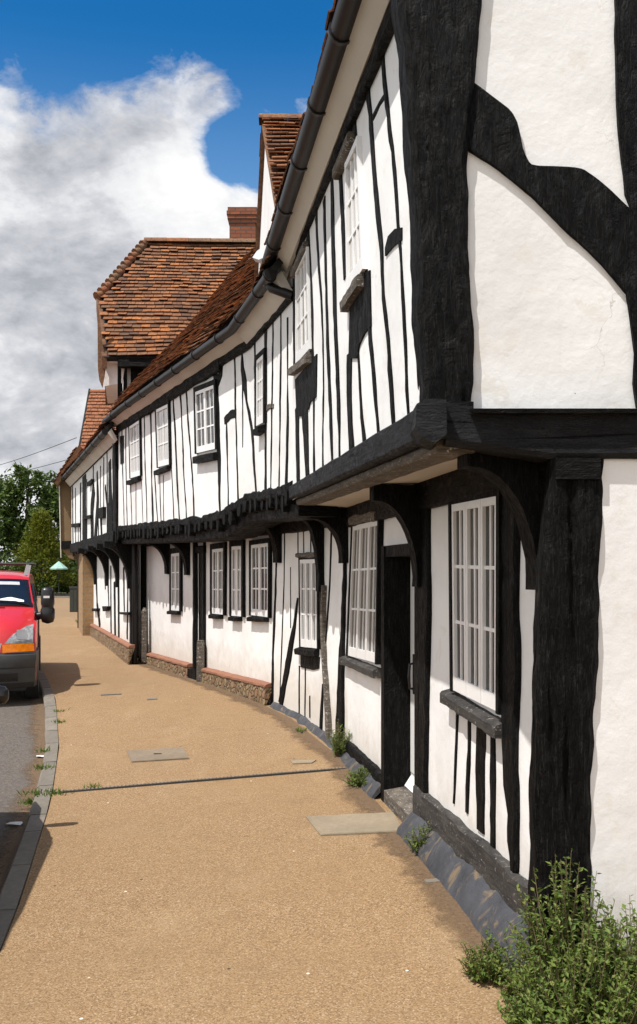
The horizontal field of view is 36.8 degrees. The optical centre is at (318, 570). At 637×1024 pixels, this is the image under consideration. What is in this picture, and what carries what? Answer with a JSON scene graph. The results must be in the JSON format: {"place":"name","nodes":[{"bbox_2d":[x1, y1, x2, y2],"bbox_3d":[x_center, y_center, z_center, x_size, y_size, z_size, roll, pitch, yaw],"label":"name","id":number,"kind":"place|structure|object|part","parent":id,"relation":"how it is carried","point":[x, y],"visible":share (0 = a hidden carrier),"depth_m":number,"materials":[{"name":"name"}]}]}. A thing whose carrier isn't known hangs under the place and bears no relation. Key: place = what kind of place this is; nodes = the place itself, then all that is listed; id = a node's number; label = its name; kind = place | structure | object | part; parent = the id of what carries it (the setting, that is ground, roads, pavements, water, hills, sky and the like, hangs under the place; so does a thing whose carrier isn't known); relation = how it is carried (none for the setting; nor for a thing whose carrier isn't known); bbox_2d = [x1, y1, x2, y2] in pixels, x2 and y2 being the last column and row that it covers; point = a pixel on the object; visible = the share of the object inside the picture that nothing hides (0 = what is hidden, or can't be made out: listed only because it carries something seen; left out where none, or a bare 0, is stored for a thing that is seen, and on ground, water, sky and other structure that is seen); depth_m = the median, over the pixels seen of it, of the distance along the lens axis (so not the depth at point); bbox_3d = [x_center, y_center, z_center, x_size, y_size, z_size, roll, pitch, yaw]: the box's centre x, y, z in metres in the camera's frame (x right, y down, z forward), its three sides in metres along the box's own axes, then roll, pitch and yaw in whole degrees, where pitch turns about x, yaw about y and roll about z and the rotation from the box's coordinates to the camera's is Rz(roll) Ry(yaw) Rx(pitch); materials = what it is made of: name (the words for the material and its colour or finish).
{"place":"outdoors","nodes":[
{"label":"outdoors","id":0,"kind":"place"},
{"bbox_2d":[0,691,37,855],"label":"road","id":1,"kind":"structure","parent":0,"point":[17,743],"depth_m":9.22,"materials":[{"name":"grey asphalt"}]},
{"bbox_2d":[0,686,8,703],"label":"parked car","id":2,"kind":"object","parent":1,"relation":"on","point":[4,694],"visible":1,"depth_m":6.29,"materials":[{"name":"black paint"}]},
{"bbox_2d":[0,691,44,892],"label":"gutter dirt","id":3,"kind":"structure","parent":1,"relation":"on","point":[9,850],"depth_m":7.45,"materials":[{"name":"brown soil"}]},
{"bbox_2d":[6,822,22,824],"bbox_3d":[-2.200,1.834,6.952,0.106,0.015,0.096,0,0,24],"label":"paper scrap","id":4,"kind":"object","parent":3,"relation":"on","point":[16,823],"visible":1,"depth_m":6.93,"materials":[{"name":"white paper"}]},
{"bbox_2d":[17,796,33,806],"bbox_3d":[-2.207,1.760,7.335,0.251,0.068,0.182,0,0,0],"label":"grass tuft","id":5,"kind":"object","parent":3,"relation":"on","point":[29,801],"visible":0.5,"depth_m":7.33,"materials":[{"name":"green plant"}]},
{"bbox_2d":[0,563,54,698],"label":"parked van","id":6,"kind":"object","parent":1,"relation":"on","point":[21,615],"visible":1,"depth_m":11.95,"materials":[{"name":"red paint"}]},
{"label":"side window","id":7,"kind":"part","parent":6,"relation":"part of","materials":[{"name":"black glass"}]},
{"bbox_2d":[0,669,57,950],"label":"kerb","id":8,"kind":"structure","parent":1,"relation":"on","point":[11,893],"depth_m":6.52,"materials":[{"name":"stone"}]},
{"bbox_2d":[28,762,55,770],"bbox_3d":[-2.370,1.672,8.199,0.239,0.066,0.185,0,0,0],"label":"grass tuft","id":9,"kind":"object","parent":8,"relation":"on","point":[37,767],"visible":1,"depth_m":8.20,"materials":[{"name":"green plant"}]},
{"bbox_2d":[36,745,50,752],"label":"grass tuft","id":10,"kind":"object","parent":8,"relation":"on","point":[47,750],"visible":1,"depth_m":8.82,"materials":[{"name":"green plant"}]},
{"bbox_2d":[17,786,73,797],"bbox_3d":[-2.117,1.706,7.409,0.449,0.071,0.261,0,0,0],"label":"grass tuft","id":11,"kind":"object","parent":8,"relation":"on","point":[36,792],"visible":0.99,"depth_m":7.40,"materials":[{"name":"green plant"}]},
{"bbox_2d":[47,572,58,751],"bbox_3d":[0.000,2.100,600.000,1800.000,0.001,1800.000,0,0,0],"label":"ground","id":12,"kind":"structure","parent":0,"point":[57,723],"depth_m":12.12,"materials":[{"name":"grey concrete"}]},
{"bbox_2d":[37,595,69,596],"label":"side road","id":13,"kind":"structure","parent":0,"point":[57,595],"depth_m":54.89,"materials":[{"name":"grey asphalt"}]},
{"bbox_2d":[0,554,40,585],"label":"garden bush","id":14,"kind":"object","parent":13,"relation":"on","point":[13,568],"visible":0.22,"depth_m":55.00,"materials":[{"name":"green plant"}]},
{"bbox_2d":[34,575,60,594],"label":"garden bush","id":15,"kind":"object","parent":13,"relation":"on","point":[40,585],"visible":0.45,"depth_m":55.38,"materials":[{"name":"green plant"}]},
{"bbox_2d":[50,560,67,592],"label":"garden parasol","id":16,"kind":"object","parent":13,"relation":"on","point":[58,565],"visible":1,"depth_m":54.81,"materials":[{"name":"green fabric"}]},
{"bbox_2d":[0,0,333,567],"label":"sky","id":17,"kind":"structure","parent":0,"point":[123,123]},
{"bbox_2d":[0,598,513,1023],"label":"pavement","id":18,"kind":"structure","parent":0,"point":[257,900],"depth_m":5.16,"materials":[{"name":"beige gravel"}]},
{"bbox_2d":[69,586,76,611],"bbox_3d":[-8.543,1.000,33.500,0.298,0.900,0.400,0,0,0],"label":"utility cabinet","id":19,"kind":"object","parent":18,"relation":"on","point":[73,598],"visible":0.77,"depth_m":33.31,"materials":[{"name":"metal"}]},
{"bbox_3d":[-8.604,1.030,33.320,0.113,0.720,0.020,0,0,0],"label":"door","id":20,"kind":"part","parent":19,"relation":"part of","materials":[{"name":"metal"}]},
{"bbox_3d":[-8.481,1.030,33.320,0.113,0.720,0.020,0,0,0],"label":"door","id":21,"kind":"part","parent":19,"relation":"part of","materials":[{"name":"metal"}]},
{"bbox_2d":[52,389,116,627],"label":"rendered house","id":22,"kind":"structure","parent":18,"relation":"on","point":[96,407],"depth_m":24.25,"materials":[{"name":"paint"}]},
{"bbox_2d":[0,460,65,476],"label":"overhead cable","id":23,"kind":"object","parent":22,"relation":"attached to","point":[34,468],"visible":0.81,"depth_m":29.89,"materials":[{"name":"black metal"}]},
{"bbox_2d":[0,437,76,464],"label":"overhead cable","id":24,"kind":"object","parent":22,"relation":"attached to","point":[39,451],"visible":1,"depth_m":28.66,"materials":[{"name":"black metal"}]},
{"bbox_2d":[83,783,101,787],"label":"grass tuft","id":25,"kind":"object","parent":18,"relation":"on","point":[95,785],"visible":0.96,"depth_m":7.56,"materials":[{"name":"green plant"}]},
{"bbox_2d":[60,421,140,664],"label":"timber framed house","id":26,"kind":"structure","parent":18,"relation":"on","point":[109,591],"depth_m":18.07,"materials":[{"name":"paint"}]},
{"bbox_2d":[101,693,120,695],"bbox_3d":[-2.557,1.534,11.791,0.261,0.044,0.092,0,0,-19],"label":"slot drain","id":27,"kind":"object","parent":18,"relation":"on","point":[104,694],"visible":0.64,"depth_m":11.77,"materials":[{"name":"metal"}]},
{"bbox_2d":[127,747,188,762],"bbox_3d":[-1.451,1.679,8.601,0.537,0.093,0.449,0,0,-12],"label":"inspection cover","id":28,"kind":"object","parent":18,"relation":"on","point":[160,754],"visible":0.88,"depth_m":8.56,"materials":[{"name":"beige concrete"}]},
{"bbox_2d":[55,767,345,793],"bbox_3d":[-0.912,1.703,7.708,2.337,0.133,0.048,0,0,-13],"label":"drain channel","id":29,"kind":"object","parent":18,"relation":"on","point":[206,779],"visible":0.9,"depth_m":7.69,"materials":[{"name":"grey plastic"}]},
{"bbox_2d":[196,640,204,681],"bbox_3d":[-1.615,1.264,13.120,0.110,0.620,0.110,0,0,0],"label":"timber bollard","id":30,"kind":"object","parent":18,"relation":"on","point":[200,664],"visible":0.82,"depth_m":13.07,"materials":[{"name":"grey wood"}]},
{"bbox_2d":[102,113,348,748],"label":"timber framed house","id":31,"kind":"structure","parent":18,"relation":"on","point":[244,565],"depth_m":10.96,"materials":[{"name":"paint"}]},
{"bbox_2d":[126,418,142,484],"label":"window","id":32,"kind":"structure","parent":31,"relation":"in","point":[135,429],"depth_m":14.66,"materials":[{"name":"white paint"}]},
{"bbox_2d":[153,402,171,474],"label":"window","id":33,"kind":"structure","parent":31,"relation":"in","point":[163,433],"depth_m":13.12,"materials":[{"name":"white paint"}]},
{"bbox_2d":[93,207,256,448],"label":"cross wing","id":34,"kind":"structure","parent":31,"relation":"attached to","point":[151,295],"depth_m":17.36,"materials":[{"name":"orange tile"}]},
{"bbox_2d":[167,548,182,614],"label":"window","id":35,"kind":"structure","parent":31,"relation":"in","point":[175,560],"depth_m":14.46,"materials":[{"name":"white paint"}]},
{"bbox_2d":[192,379,217,463],"bbox_3d":[-1.353,-1.769,11.395,0.097,0.985,0.925,0,0,-24],"label":"window","id":36,"kind":"structure","parent":31,"relation":"in","point":[205,394],"depth_m":11.36,"materials":[{"name":"white paint"}]},
{"bbox_2d":[208,542,226,618],"bbox_3d":[-1.326,0.134,12.605,0.095,1.014,0.632,0,0,-24],"label":"window","id":37,"kind":"structure","parent":31,"relation":"in","point":[218,551],"depth_m":12.58,"materials":[{"name":"white paint"}]},
{"bbox_2d":[228,540,245,620],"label":"window","id":38,"kind":"structure","parent":31,"relation":"in","point":[237,548],"depth_m":11.90,"materials":[{"name":"white paint"}]},
{"bbox_2d":[246,538,271,621],"bbox_3d":[-0.686,0.117,11.180,0.097,0.987,0.685,0,0,-24],"label":"window","id":39,"kind":"structure","parent":31,"relation":"in","point":[260,550],"depth_m":11.15,"materials":[{"name":"white paint"}]},
{"bbox_2d":[252,348,266,435],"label":"window","id":40,"kind":"structure","parent":31,"relation":"in","point":[260,400],"depth_m":9.41,"materials":[{"name":"white paint"}]},
{"bbox_2d":[294,557,320,656],"bbox_3d":[-0.104,0.368,9.741,0.085,1.048,0.882,0,0,-16],"label":"window","id":41,"kind":"structure","parent":31,"relation":"in","point":[308,597],"depth_m":9.75,"materials":[{"name":"white paint"}]},
{"bbox_2d":[291,760,315,763],"bbox_3d":[-0.131,1.659,8.226,0.223,0.048,0.115,0,0,0],"label":"stopcock lid","id":42,"kind":"object","parent":18,"relation":"on","point":[302,761],"visible":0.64,"depth_m":8.22,"materials":[{"name":"concrete"}]},
{"bbox_2d":[137,663,509,990],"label":"soil","id":43,"kind":"structure","parent":18,"relation":"on","point":[463,923],"depth_m":5.95,"materials":[{"name":"brown soil"}]},
{"bbox_2d":[141,607,147,662],"bbox_3d":[-2.893,1.065,15.900,0.084,0.910,0.100,0,0,0],"label":"timber bollard","id":44,"kind":"object","parent":43,"relation":"on","point":[144,648],"visible":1,"depth_m":15.85,"materials":[{"name":"grey wood"}]},
{"bbox_2d":[295,726,306,731],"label":"wall weed","id":45,"kind":"object","parent":43,"relation":"on","point":[298,729],"depth_m":9.47,"materials":[{"name":"green plant"}]},
{"bbox_2d":[455,926,516,985],"bbox_3d":[0.708,1.617,4.014,0.265,0.227,0.227,0,0,0],"label":"bushy weed","id":46,"kind":"object","parent":43,"relation":"on","point":[484,968],"visible":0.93,"depth_m":3.99,"materials":[{"name":"green plant"}]},
{"bbox_2d":[327,719,351,756],"bbox_3d":[0.194,1.476,8.430,0.247,0.321,0.273,0,0,0],"label":"wall weed","id":47,"kind":"object","parent":18,"relation":"on","point":[337,743],"depth_m":8.39,"materials":[{"name":"green plant"}]},
{"bbox_2d":[306,812,400,835],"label":"paving slab","id":48,"kind":"structure","parent":18,"relation":"on","point":[353,824],"depth_m":6.31,"materials":[{"name":"concrete"}]},
{"bbox_2d":[339,765,371,786],"bbox_3d":[0.351,1.589,7.434,0.389,0.160,0.407,0,0,0],"label":"wall weed","id":49,"kind":"object","parent":18,"relation":"on","point":[357,779],"depth_m":7.39,"materials":[{"name":"green plant"}]},
{"bbox_2d":[404,821,432,853],"bbox_3d":[0.602,1.580,5.658,0.195,0.200,0.184,0,0,0],"label":"wall weed","id":50,"kind":"object","parent":18,"relation":"on","point":[419,843],"depth_m":5.64,"materials":[{"name":"green plant"}]},
{"bbox_2d":[424,879,436,882],"bbox_3d":[0.634,1.695,5.181,0.118,0.043,0.050,0,0,-12],"label":"stopcock lid","id":51,"kind":"object","parent":18,"relation":"on","point":[429,880],"visible":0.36,"depth_m":5.17,"materials":[{"name":"metal"}]},
{"bbox_2d":[262,0,636,978],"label":"timber framed house","id":52,"kind":"structure","parent":18,"relation":"on","point":[452,240],"depth_m":3.89,"materials":[{"name":"paint"}]},
{"bbox_2d":[288,247,311,375],"bbox_3d":[-0.143,-2.009,7.624,0.081,0.931,1.099,0,0,-9],"label":"window","id":53,"kind":"structure","parent":52,"relation":"in","point":[303,340],"depth_m":7.51,"materials":[{"name":"white paint"}]},
{"bbox_2d":[339,136,367,312],"bbox_3d":[0.203,-1.966,5.396,0.082,0.870,0.573,0,0,-9],"label":"window","id":54,"kind":"structure","parent":52,"relation":"in","point":[355,218],"depth_m":5.37,"materials":[{"name":"white paint"}]},
{"bbox_2d":[339,520,383,678],"bbox_3d":[0.354,0.206,7.831,0.102,1.267,1.454,0,0,-10],"label":"window","id":55,"kind":"structure","parent":52,"relation":"in","point":[363,637],"depth_m":7.67,"materials":[{"name":"white paint"}]},
{"bbox_2d":[405,558,413,791],"bbox_3d":[0.714,0.725,6.530,0.113,1.650,0.789,0,0,-9],"label":"door","id":56,"kind":"structure","parent":52,"relation":"in","point":[409,784],"depth_m":6.86,"materials":[{"name":"white paint"}]},
{"bbox_2d":[439,490,501,738],"bbox_3d":[0.798,0.191,4.970,0.091,1.207,0.939,0,0,-9],"label":"window","id":57,"kind":"structure","parent":52,"relation":"in","point":[474,522],"depth_m":4.90,"materials":[{"name":"white paint"}]},
{"bbox_2d":[493,944,533,1002],"bbox_3d":[0.806,1.626,3.859,0.219,0.233,0.186,0,0,0],"label":"bushy weed","id":58,"kind":"object","parent":18,"relation":"on","point":[508,991],"visible":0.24,"depth_m":3.83,"materials":[{"name":"green plant"}]},
{"bbox_2d":[497,956,601,1023],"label":"bushy weed","id":59,"kind":"object","parent":18,"relation":"on","point":[516,1012],"visible":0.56,"depth_m":3.53,"materials":[{"name":"green plant"}]},
{"bbox_2d":[490,848,636,998],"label":"bushy weed","id":60,"kind":"object","parent":18,"relation":"on","point":[560,925],"visible":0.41,"depth_m":3.72,"materials":[{"name":"green plant"}]},
{"bbox_2d":[514,917,636,1023],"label":"bushy weed","id":61,"kind":"object","parent":18,"relation":"on","point":[579,1003],"visible":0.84,"depth_m":3.45,"materials":[{"name":"green plant"}]},
{"bbox_2d":[555,894,636,1023],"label":"bushy weed","id":62,"kind":"object","parent":18,"relation":"on","point":[631,957],"visible":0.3,"depth_m":3.58,"materials":[{"name":"green plant"}]},
{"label":"lawn","id":63,"kind":"structure","parent":0,"visible":0},
{"bbox_2d":[0,461,62,570],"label":"broadleaf tree","id":64,"kind":"object","parent":63,"relation":"on","point":[12,494],"visible":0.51,"depth_m":62.87,"materials":[{"name":"green plant"}]},
{"bbox_2d":[7,507,76,594],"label":"golden conifer","id":65,"kind":"object","parent":63,"relation":"on","point":[41,534],"visible":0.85,"depth_m":56.00,"materials":[{"name":"green plant"}]},
{"bbox_2d":[36,566,76,592],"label":"hedge","id":66,"kind":"object","parent":63,"relation":"on","point":[66,589],"visible":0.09,"depth_m":58.15,"materials":[{"name":"green plant"}]},
{"bbox_2d":[59,551,76,567],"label":"shrubs","id":67,"kind":"object","parent":63,"relation":"on","point":[73,563],"visible":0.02,"depth_m":61.87,"materials":[{"name":"green plant"}]}
]}

